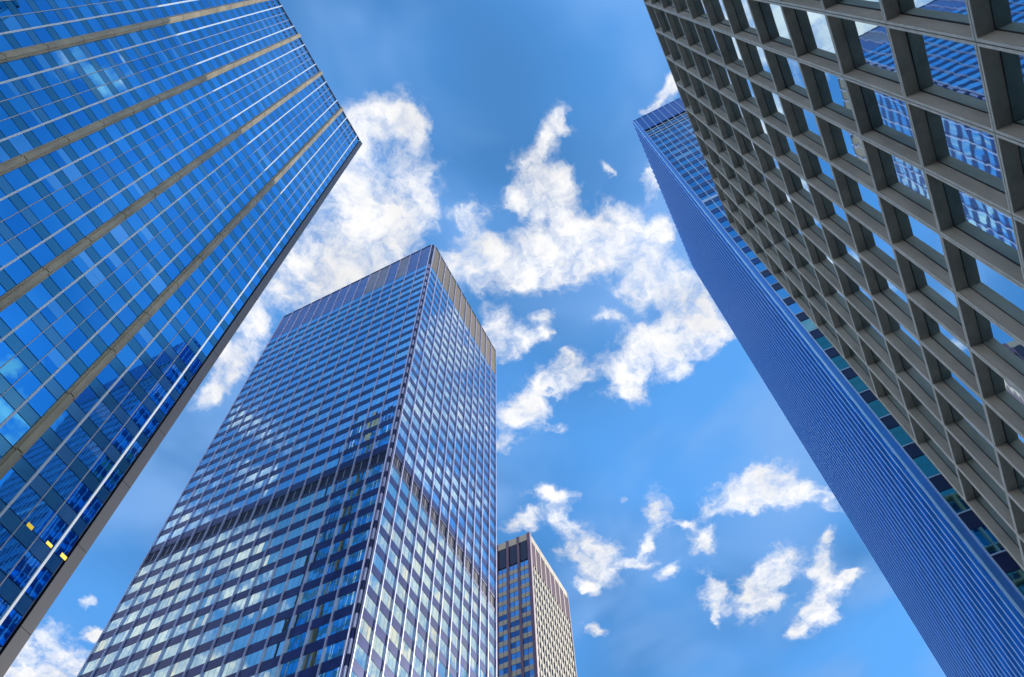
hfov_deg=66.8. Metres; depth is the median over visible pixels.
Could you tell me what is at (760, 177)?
window
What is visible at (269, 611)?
window
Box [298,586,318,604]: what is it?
window
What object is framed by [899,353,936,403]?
window
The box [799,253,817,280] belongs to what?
window
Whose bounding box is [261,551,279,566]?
window
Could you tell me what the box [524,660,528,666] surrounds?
window
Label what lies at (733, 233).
window
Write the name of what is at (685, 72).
window
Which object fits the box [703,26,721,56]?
window
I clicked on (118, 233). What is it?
window
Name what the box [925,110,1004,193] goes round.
window
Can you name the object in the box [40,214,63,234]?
window
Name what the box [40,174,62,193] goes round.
window
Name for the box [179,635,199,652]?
window
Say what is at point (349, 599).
window
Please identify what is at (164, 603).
window
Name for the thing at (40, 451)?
window
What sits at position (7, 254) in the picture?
window
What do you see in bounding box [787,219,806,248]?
window
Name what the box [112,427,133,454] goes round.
window
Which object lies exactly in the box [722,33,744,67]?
window
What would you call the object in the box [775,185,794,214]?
window
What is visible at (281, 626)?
window
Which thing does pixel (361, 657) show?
window
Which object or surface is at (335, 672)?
window
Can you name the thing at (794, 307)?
window
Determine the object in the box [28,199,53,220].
window
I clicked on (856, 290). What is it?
window
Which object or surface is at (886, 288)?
window
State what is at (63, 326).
window
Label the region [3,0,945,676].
sky
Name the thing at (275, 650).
window
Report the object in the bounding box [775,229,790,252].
window
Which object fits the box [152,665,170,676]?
window
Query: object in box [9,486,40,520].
window
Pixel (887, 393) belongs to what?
window
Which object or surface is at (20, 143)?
window
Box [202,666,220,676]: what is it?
window
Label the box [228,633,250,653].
window
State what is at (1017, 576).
window
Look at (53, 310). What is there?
window
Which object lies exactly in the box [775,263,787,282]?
window
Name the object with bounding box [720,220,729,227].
window
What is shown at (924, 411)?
window
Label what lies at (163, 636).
window
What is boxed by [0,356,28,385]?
window
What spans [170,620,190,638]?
window
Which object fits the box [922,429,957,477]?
window
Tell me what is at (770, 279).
window
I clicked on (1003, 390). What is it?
window
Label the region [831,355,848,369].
window
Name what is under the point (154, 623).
window
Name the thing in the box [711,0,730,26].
window
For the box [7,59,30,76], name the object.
window
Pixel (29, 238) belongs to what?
window
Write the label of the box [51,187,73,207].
window
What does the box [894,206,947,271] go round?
window
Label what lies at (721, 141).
window
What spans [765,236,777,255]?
window
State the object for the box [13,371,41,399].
window
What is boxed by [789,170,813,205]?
window
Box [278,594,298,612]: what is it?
window
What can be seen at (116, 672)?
window
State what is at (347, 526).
window
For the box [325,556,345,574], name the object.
window
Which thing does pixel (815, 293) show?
window
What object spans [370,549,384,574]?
window
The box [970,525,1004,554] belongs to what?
window
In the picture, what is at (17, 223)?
window
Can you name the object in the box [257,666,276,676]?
window
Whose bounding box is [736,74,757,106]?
window
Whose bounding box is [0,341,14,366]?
window
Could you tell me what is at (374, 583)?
window
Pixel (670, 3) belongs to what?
window
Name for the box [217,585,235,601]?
window
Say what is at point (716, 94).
window
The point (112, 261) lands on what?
window
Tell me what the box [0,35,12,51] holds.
window
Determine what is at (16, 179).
window
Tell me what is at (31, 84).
window
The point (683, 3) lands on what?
window
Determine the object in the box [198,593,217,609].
window
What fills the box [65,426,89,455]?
window
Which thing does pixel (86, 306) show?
window
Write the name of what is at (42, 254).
window
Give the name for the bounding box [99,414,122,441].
window
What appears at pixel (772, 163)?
window
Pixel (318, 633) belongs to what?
window
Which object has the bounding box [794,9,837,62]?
window
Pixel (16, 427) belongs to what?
window
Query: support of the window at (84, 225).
in the glass tower at (171, 171)
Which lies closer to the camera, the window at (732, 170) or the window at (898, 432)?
the window at (732, 170)
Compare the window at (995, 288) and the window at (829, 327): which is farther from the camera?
the window at (829, 327)
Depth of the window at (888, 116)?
21.65 m
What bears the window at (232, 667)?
in the office tower at (333, 513)
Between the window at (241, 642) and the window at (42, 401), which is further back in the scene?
the window at (241, 642)
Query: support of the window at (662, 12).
in the concrete building
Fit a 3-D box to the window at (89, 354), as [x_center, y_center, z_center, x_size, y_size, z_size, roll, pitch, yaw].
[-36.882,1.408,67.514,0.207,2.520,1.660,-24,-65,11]
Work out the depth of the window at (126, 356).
71.98 m
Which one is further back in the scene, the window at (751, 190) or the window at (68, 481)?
the window at (68, 481)
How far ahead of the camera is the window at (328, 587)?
97.88 m
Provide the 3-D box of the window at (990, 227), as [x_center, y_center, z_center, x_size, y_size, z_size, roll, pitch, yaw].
[11.432,-2.885,18.636,0.106,3.820,1.916,-24,-65,11]
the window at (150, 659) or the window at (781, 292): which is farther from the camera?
the window at (150, 659)
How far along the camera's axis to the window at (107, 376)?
68.46 m
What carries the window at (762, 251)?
in the concrete building
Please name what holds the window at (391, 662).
in the office tower at (333, 513)
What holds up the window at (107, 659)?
in the office tower at (333, 513)
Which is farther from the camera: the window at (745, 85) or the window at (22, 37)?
the window at (22, 37)
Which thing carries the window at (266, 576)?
in the office tower at (333, 513)
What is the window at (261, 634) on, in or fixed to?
in the office tower at (333, 513)
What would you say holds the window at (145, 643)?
in the office tower at (333, 513)
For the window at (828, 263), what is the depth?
36.34 m
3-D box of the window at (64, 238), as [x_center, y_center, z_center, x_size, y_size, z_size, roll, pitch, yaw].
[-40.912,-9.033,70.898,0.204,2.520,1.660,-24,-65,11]
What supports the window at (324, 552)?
in the office tower at (333, 513)
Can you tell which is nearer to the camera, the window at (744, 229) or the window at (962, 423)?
the window at (962, 423)
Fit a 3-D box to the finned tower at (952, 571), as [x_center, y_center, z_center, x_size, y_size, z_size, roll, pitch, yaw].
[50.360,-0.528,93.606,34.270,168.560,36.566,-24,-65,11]
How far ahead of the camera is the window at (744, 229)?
56.40 m
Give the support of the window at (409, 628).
in the office tower at (333, 513)
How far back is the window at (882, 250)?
27.63 m
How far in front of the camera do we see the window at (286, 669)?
88.47 m
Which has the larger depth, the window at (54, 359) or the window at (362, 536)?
the window at (362, 536)
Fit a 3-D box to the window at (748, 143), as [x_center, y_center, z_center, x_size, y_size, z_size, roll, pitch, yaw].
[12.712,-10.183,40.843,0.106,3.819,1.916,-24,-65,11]
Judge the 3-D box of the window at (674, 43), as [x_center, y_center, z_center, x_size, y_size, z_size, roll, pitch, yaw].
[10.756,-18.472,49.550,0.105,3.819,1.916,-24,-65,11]
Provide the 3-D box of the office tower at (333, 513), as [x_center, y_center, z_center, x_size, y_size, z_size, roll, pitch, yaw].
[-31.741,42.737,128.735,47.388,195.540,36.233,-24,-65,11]
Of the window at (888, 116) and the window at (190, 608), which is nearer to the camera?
the window at (888, 116)
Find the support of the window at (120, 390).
in the glass tower at (171, 171)
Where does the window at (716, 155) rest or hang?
in the concrete building
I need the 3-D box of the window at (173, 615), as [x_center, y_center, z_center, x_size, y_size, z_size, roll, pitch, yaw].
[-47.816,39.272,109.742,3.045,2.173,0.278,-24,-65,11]
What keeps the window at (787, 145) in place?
in the concrete building
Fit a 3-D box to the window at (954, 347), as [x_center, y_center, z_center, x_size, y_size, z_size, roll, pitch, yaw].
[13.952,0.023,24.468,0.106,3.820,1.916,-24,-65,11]
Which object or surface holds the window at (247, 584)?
in the office tower at (333, 513)
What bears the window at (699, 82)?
in the concrete building
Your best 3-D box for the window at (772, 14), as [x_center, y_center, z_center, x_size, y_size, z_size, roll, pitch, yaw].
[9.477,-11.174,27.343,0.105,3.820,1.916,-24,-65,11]
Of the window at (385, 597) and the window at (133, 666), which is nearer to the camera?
the window at (385, 597)
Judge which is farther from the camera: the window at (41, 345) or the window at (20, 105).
the window at (20, 105)
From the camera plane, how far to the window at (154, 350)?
76.11 m
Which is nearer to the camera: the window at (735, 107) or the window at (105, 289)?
the window at (735, 107)
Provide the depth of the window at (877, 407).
61.14 m
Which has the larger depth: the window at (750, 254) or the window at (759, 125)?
the window at (750, 254)
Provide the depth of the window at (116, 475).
63.97 m
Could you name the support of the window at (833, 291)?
in the concrete building
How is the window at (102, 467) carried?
in the glass tower at (171, 171)
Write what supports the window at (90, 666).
in the office tower at (333, 513)
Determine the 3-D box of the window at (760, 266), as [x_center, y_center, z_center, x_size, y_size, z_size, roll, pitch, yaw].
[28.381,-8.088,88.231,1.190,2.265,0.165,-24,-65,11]
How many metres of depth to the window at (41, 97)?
97.78 m
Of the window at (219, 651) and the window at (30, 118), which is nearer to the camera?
the window at (30, 118)
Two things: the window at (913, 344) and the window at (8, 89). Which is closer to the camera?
the window at (913, 344)
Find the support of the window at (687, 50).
in the concrete building
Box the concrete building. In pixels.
[643,0,1023,570]
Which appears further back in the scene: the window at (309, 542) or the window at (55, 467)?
the window at (309, 542)
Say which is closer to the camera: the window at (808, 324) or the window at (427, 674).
the window at (808, 324)
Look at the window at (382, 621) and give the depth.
95.68 m
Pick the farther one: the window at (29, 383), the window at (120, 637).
the window at (120, 637)
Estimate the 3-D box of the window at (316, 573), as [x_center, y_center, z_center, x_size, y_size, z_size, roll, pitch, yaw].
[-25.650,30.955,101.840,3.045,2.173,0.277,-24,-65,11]
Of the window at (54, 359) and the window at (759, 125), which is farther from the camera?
the window at (54, 359)
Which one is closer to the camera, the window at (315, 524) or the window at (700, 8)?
the window at (700, 8)
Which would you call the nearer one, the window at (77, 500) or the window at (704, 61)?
the window at (704, 61)
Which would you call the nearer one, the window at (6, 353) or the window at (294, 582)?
the window at (6, 353)
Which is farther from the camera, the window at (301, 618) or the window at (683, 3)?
the window at (301, 618)
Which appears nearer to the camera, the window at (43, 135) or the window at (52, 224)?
the window at (52, 224)
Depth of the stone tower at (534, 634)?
228.62 m
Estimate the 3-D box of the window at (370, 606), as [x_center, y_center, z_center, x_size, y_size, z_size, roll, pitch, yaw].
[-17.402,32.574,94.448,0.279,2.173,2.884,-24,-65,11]
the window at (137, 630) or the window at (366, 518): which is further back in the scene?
the window at (137, 630)
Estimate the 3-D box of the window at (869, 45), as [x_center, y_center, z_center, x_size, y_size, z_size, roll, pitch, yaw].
[9.628,-7.710,20.474,0.105,3.820,1.916,-24,-65,11]
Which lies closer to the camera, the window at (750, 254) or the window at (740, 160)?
the window at (740, 160)
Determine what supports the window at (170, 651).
in the office tower at (333, 513)
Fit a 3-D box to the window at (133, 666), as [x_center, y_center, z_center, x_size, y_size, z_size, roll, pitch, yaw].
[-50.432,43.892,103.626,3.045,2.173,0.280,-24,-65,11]
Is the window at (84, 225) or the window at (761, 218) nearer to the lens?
the window at (761, 218)
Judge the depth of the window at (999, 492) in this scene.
27.39 m
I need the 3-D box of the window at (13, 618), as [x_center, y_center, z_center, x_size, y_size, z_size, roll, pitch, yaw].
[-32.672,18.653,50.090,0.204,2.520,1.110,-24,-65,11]
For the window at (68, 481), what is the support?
in the glass tower at (171, 171)
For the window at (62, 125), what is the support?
in the glass tower at (171, 171)
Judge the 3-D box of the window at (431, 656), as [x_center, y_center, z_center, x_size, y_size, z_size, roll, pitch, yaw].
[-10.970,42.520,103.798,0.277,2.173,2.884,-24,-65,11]
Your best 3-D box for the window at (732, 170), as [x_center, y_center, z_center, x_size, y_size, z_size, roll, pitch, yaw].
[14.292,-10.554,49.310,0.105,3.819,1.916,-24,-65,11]
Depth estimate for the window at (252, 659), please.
92.92 m
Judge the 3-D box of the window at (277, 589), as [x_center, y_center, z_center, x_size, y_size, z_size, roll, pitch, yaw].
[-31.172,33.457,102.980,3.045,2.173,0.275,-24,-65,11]
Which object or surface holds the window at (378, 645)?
in the office tower at (333, 513)
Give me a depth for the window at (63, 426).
61.52 m
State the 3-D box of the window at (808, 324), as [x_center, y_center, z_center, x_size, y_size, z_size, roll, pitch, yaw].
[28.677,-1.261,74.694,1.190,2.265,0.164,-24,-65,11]
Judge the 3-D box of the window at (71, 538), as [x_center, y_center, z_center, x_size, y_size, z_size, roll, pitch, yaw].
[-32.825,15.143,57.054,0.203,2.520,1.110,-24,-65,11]
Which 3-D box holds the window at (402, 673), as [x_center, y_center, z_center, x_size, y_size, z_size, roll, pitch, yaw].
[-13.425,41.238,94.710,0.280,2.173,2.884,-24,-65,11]
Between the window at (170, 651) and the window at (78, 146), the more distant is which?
the window at (170, 651)
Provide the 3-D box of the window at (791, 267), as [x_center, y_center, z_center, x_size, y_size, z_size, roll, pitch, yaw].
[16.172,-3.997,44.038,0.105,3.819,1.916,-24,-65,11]
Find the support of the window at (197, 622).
in the office tower at (333, 513)
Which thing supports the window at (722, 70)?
in the concrete building
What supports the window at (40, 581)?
in the glass tower at (171, 171)
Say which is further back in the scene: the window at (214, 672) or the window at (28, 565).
the window at (214, 672)
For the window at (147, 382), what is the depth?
73.23 m
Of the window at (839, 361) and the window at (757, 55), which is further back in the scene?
the window at (839, 361)
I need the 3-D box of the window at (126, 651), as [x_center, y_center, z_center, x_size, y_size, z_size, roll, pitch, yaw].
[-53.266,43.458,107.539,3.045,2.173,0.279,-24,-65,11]
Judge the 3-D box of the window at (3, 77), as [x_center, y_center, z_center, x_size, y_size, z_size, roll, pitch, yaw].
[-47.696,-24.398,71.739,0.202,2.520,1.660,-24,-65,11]
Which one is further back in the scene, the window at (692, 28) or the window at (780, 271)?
the window at (780, 271)
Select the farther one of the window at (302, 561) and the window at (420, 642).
the window at (302, 561)
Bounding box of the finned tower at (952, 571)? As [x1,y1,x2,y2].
[632,97,1023,676]
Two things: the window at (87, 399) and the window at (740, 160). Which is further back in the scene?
the window at (87, 399)
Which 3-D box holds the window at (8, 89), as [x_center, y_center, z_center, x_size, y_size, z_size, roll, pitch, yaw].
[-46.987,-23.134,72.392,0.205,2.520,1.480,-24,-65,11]
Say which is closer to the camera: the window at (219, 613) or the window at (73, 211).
the window at (73, 211)
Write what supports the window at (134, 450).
in the glass tower at (171, 171)
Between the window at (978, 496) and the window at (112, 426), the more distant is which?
the window at (112, 426)
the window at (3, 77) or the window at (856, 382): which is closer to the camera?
the window at (856, 382)
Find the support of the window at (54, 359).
in the glass tower at (171, 171)
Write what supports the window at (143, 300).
in the glass tower at (171, 171)
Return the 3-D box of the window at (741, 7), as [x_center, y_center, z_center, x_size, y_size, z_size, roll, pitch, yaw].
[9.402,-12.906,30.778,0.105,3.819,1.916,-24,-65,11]
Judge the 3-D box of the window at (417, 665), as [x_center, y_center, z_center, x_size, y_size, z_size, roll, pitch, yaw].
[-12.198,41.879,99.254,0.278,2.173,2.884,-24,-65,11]
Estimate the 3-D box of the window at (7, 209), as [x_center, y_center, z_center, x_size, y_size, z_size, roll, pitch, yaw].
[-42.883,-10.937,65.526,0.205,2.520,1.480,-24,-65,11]
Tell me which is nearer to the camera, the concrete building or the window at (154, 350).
the concrete building
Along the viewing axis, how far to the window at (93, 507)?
60.48 m
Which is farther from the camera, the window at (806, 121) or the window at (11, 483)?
the window at (11, 483)
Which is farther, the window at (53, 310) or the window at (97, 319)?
the window at (97, 319)
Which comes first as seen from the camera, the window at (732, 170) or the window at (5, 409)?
the window at (732, 170)
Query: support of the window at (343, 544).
in the office tower at (333, 513)
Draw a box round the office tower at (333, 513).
[77,244,496,676]
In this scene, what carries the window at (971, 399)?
in the concrete building
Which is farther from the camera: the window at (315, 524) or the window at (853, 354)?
the window at (315, 524)
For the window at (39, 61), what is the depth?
78.61 m
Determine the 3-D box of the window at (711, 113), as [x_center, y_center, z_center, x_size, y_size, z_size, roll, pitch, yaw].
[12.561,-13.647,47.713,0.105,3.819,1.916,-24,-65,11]
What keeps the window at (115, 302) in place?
in the glass tower at (171, 171)
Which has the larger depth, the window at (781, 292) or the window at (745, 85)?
the window at (781, 292)
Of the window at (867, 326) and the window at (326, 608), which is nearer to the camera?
the window at (867, 326)
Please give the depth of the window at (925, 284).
24.11 m
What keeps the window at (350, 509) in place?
in the office tower at (333, 513)
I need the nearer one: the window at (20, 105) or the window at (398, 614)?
the window at (20, 105)
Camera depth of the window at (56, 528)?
56.47 m
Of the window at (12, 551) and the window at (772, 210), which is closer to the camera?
the window at (772, 210)
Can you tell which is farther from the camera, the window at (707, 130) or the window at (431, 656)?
the window at (431, 656)
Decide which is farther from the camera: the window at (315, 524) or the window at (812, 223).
the window at (315, 524)
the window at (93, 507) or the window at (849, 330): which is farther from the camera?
the window at (93, 507)
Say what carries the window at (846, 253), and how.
in the concrete building
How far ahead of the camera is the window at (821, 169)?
30.36 m
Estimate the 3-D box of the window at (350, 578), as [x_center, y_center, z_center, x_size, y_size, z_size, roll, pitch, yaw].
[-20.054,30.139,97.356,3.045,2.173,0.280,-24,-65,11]
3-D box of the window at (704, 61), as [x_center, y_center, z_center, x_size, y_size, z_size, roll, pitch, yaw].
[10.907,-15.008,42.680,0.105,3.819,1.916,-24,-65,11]
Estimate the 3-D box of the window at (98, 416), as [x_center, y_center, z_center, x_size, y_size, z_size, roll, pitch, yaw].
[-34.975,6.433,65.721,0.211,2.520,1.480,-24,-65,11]
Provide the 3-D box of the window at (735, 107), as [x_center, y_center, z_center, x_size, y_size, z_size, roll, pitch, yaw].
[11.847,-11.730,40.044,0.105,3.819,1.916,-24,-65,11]
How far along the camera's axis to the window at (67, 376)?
63.99 m
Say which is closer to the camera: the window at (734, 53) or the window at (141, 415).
the window at (734, 53)
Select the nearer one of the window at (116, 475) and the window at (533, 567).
the window at (116, 475)
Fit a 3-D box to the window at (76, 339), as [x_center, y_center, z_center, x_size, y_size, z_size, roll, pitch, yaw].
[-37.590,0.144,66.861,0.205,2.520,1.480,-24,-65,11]
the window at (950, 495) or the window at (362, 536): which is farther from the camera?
the window at (362, 536)
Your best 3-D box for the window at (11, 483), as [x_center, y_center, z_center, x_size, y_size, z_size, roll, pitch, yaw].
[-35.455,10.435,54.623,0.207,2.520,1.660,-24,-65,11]
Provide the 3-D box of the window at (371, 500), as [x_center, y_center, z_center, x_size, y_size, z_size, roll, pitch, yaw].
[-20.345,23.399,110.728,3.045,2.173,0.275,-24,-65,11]
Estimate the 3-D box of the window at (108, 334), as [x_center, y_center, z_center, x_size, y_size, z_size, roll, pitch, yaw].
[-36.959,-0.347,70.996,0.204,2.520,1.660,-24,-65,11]
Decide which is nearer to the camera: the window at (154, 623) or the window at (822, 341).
the window at (822, 341)
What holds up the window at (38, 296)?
in the glass tower at (171, 171)
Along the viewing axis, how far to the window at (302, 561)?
105.71 m
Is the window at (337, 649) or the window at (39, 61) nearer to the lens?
the window at (39, 61)
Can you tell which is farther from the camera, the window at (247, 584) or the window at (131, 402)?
the window at (247, 584)
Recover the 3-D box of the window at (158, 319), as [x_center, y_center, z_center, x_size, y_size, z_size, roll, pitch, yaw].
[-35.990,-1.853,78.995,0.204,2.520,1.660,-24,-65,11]
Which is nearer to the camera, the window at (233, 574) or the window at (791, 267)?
the window at (791, 267)
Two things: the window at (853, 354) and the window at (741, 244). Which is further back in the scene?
the window at (741, 244)
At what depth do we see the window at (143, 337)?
75.44 m
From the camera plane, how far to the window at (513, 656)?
210.21 m
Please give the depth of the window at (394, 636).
96.90 m
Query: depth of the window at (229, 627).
100.76 m
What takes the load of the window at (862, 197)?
in the concrete building
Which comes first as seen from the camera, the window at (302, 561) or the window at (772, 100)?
the window at (772, 100)
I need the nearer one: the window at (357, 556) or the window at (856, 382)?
the window at (856, 382)
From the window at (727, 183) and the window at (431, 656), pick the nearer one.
the window at (727, 183)
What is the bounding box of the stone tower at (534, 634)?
[497,532,576,676]
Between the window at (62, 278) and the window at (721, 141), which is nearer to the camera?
the window at (721, 141)
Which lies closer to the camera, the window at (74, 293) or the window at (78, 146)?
the window at (74, 293)
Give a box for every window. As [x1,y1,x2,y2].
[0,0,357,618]
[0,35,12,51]
[0,67,8,81]
[0,82,20,98]
[0,105,8,120]
[0,118,20,136]
[0,146,10,162]
[0,198,17,220]
[0,243,17,266]
[0,302,27,329]
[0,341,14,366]
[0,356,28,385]
[0,397,14,423]
[0,413,30,445]
[0,468,25,504]
[0,536,25,574]
[0,609,22,647]
[2,168,29,190]
[3,212,30,235]
[3,258,32,284]
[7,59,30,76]
[7,96,31,113]
[7,134,33,154]
[8,551,40,588]
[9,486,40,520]
[11,31,34,47]
[13,319,40,345]
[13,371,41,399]
[16,227,42,249]
[17,185,41,206]
[19,110,42,127]
[20,76,41,91]
[22,438,52,470]
[24,500,54,535]
[25,283,52,309]
[25,566,52,600]
[27,158,51,178]
[27,333,53,360]
[27,387,56,416]
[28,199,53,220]
[29,54,51,70]
[29,243,55,266]
[31,125,54,144]
[39,299,64,324]
[39,454,66,485]
[39,514,67,549]
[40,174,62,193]
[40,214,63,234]
[40,348,65,374]
[49,148,71,167]
[49,266,74,290]
[50,410,77,440]
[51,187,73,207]
[51,313,76,338]
[52,117,73,135]
[52,468,79,500]
[53,228,76,250]
[53,363,79,390]
[54,529,78,560]
[62,164,82,181]
[63,201,83,220]
[63,282,85,304]
[64,327,87,352]
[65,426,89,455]
[66,482,91,513]
[69,139,90,157]
[71,251,94,273]
[74,215,95,236]
[74,295,97,318]
[74,386,98,413]
[76,342,100,367]
[77,439,102,468]
[80,496,102,524]
[80,658,99,674]
[84,266,105,287]
[86,309,107,331]
[88,401,111,428]
[90,453,113,481]
[91,237,112,258]
[92,636,112,653]
[93,203,112,223]
[95,279,115,301]
[96,364,119,389]
[97,322,119,347]
[98,651,117,667]
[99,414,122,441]
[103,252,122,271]
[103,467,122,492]
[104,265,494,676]
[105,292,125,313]
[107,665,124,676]
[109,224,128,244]
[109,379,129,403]
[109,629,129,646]
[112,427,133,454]
[116,305,136,328]
[116,344,136,368]
[116,643,135,660]
[120,391,140,416]
[122,658,142,675]
[124,440,141,464]
[127,622,146,638]
[128,358,146,380]
[131,403,150,428]
[133,636,153,653]
[134,289,152,310]
[134,326,152,348]
[138,370,156,393]
[141,650,161,668]
[145,340,162,361]
[145,615,163,631]
[148,382,166,405]
[150,309,167,330]
[152,628,171,645]
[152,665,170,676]
[160,642,180,660]
[162,608,181,624]
[168,658,189,676]
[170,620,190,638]
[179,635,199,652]
[180,600,199,616]
[188,650,209,669]
[189,613,208,630]
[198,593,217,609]
[198,626,219,645]
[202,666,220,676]
[207,574,225,589]
[208,605,227,622]
[208,642,229,661]
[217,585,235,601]
[218,619,238,636]
[220,658,241,676]
[225,566,243,581]
[227,597,246,614]
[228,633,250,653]
[235,577,254,593]
[237,611,258,629]
[240,649,262,670]
[243,558,261,574]
[246,589,265,606]
[249,625,270,644]
[254,569,273,585]
[257,602,278,621]
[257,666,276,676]
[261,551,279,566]
[262,641,284,661]
[265,581,285,599]
[270,617,291,636]
[273,562,291,578]
[277,657,299,676]
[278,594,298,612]
[279,543,297,559]
[284,632,306,652]
[285,573,304,590]
[292,554,310,570]
[292,608,312,627]
[298,535,316,551]
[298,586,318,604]
[299,649,322,670]
[304,518,321,532]
[305,565,324,582]
[306,623,328,644]
[311,545,330,562]
[313,599,334,619]
[317,527,335,543]
[319,577,339,596]
[319,667,343,676]
[322,510,339,525]
[322,640,348,661]
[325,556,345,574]
[329,614,354,635]
[330,537,349,554]
[335,591,359,610]
[336,519,354,535]
[340,569,363,587]
[341,502,358,517]
[345,548,368,566]
[350,529,372,546]
[350,641,367,670]
[355,511,376,527]
[356,616,372,643]
[359,494,379,509]
[361,592,376,619]
[365,571,380,595]
[368,659,380,676]
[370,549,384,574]
[372,634,384,659]
[377,610,388,634]
[381,588,392,611]
[385,567,395,588]
[385,649,397,674]
[389,625,400,649]
[393,602,403,625]
[396,582,406,603]
[398,665,408,676]
[401,640,411,664]
[404,617,414,640]
[413,654,423,676]
[416,632,425,654]
[425,669,431,676]
[427,646,435,667]
[511,653,515,659]
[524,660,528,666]
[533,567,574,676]
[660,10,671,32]
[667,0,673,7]
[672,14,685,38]
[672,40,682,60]
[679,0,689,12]
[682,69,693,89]
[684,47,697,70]
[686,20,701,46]
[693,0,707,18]
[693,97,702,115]
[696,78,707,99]
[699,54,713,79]
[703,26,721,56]
[703,124,713,142]
[707,108,718,128]
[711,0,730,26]
[711,88,725,111]
[714,152,722,166]
[716,63,733,91]
[718,137,728,155]
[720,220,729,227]
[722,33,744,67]
[723,120,736,142]
[723,177,731,191]
[728,165,738,182]
[728,230,737,237]
[729,99,746,127]
[732,0,757,35]
[732,201,740,215]
[734,150,747,172]
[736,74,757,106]
[736,240,746,247]
[738,192,748,208]
[741,133,757,159]
[741,225,749,238]
[745,180,757,200]
[745,250,756,258]
[746,42,772,81]
[748,218,757,233]
[750,113,770,144]
[753,167,769,192]
[754,262,766,271]
[756,210,767,228]
[757,243,767,259]
[758,1,792,47]
[761,87,786,124]
[763,150,782,179]
[764,198,780,223]
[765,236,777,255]
[765,274,777,284]
[775,53,808,98]
[775,129,800,165]
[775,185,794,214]
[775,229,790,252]
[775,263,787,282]
[776,288,789,298]
[786,259,800,280]
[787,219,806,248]
[788,302,802,314]
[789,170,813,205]
[791,103,823,146]
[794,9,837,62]
[796,287,810,308]
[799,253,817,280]
[801,207,825,242]
[801,318,816,330]
[806,149,837,192]
[809,283,827,310]
[812,67,854,120]
[814,245,837,278]
[815,336,832,349]
[820,193,851,235]
[820,314,837,339]
[826,280,849,313]
[828,122,870,175]
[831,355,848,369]
[834,235,864,277]
[837,313,859,345]
[841,18,899,83]
[844,174,885,226]
[846,274,876,316]
[848,346,870,377]
[848,376,868,392]
[859,223,898,274]
[859,313,887,352]
[860,86,916,150]
[867,399,889,417]
[870,348,898,387]
[873,268,912,320]
[877,148,932,213]
[882,384,909,422]
[886,312,924,362]
[889,425,913,445]
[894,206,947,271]
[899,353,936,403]
[905,32,988,113]
[909,260,961,325]
[910,391,947,441]
[913,454,939,477]
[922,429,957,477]
[923,311,974,375]
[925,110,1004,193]
[936,358,986,422]
[939,487,970,512]
[942,182,1020,266]
[949,403,998,467]
[959,248,1023,325]
[961,446,1009,509]
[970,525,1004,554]
[972,485,1019,548]
[974,309,1023,375]
[988,366,1023,419]
[1006,569,1023,595]
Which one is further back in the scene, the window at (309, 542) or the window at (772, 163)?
the window at (309, 542)
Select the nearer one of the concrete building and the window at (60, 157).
the concrete building
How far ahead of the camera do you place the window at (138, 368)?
72.62 m
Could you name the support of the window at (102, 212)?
in the glass tower at (171, 171)
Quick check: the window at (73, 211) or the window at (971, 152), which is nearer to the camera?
the window at (971, 152)
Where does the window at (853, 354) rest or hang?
in the concrete building
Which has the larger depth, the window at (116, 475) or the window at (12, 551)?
the window at (116, 475)
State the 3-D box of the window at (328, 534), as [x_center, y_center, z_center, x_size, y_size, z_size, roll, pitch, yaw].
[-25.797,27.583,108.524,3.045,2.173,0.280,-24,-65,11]
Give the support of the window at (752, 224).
in the concrete building
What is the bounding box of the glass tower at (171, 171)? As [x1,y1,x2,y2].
[0,0,361,676]
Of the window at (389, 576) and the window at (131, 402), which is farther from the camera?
the window at (389, 576)
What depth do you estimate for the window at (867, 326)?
33.62 m
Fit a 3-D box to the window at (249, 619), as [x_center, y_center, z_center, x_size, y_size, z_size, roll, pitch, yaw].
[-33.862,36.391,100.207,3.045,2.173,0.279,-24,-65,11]
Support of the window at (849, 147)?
in the concrete building
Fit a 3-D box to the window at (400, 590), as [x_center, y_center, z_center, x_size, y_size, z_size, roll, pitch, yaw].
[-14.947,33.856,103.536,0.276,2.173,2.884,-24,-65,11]
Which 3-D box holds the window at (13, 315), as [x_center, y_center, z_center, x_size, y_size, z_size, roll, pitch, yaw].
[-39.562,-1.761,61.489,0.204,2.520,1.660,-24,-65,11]
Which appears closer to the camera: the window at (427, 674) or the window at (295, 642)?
the window at (295, 642)
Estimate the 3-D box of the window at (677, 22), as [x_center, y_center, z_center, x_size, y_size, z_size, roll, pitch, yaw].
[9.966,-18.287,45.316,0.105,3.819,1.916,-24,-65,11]
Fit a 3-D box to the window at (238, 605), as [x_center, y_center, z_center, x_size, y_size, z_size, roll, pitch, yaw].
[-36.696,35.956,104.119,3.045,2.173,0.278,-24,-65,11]
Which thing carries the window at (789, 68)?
in the concrete building
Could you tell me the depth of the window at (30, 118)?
73.54 m
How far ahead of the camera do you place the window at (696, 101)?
52.31 m
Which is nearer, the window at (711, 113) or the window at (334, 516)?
the window at (711, 113)
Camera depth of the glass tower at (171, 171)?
80.18 m
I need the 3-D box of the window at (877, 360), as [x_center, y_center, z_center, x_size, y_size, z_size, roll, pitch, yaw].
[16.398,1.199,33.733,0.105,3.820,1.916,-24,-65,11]
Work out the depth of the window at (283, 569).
106.30 m
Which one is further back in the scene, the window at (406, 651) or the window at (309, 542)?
the window at (309, 542)
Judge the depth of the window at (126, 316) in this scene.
74.42 m
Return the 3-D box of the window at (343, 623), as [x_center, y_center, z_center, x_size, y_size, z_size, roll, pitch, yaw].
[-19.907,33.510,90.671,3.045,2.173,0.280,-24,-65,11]
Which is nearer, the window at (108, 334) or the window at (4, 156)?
the window at (4, 156)

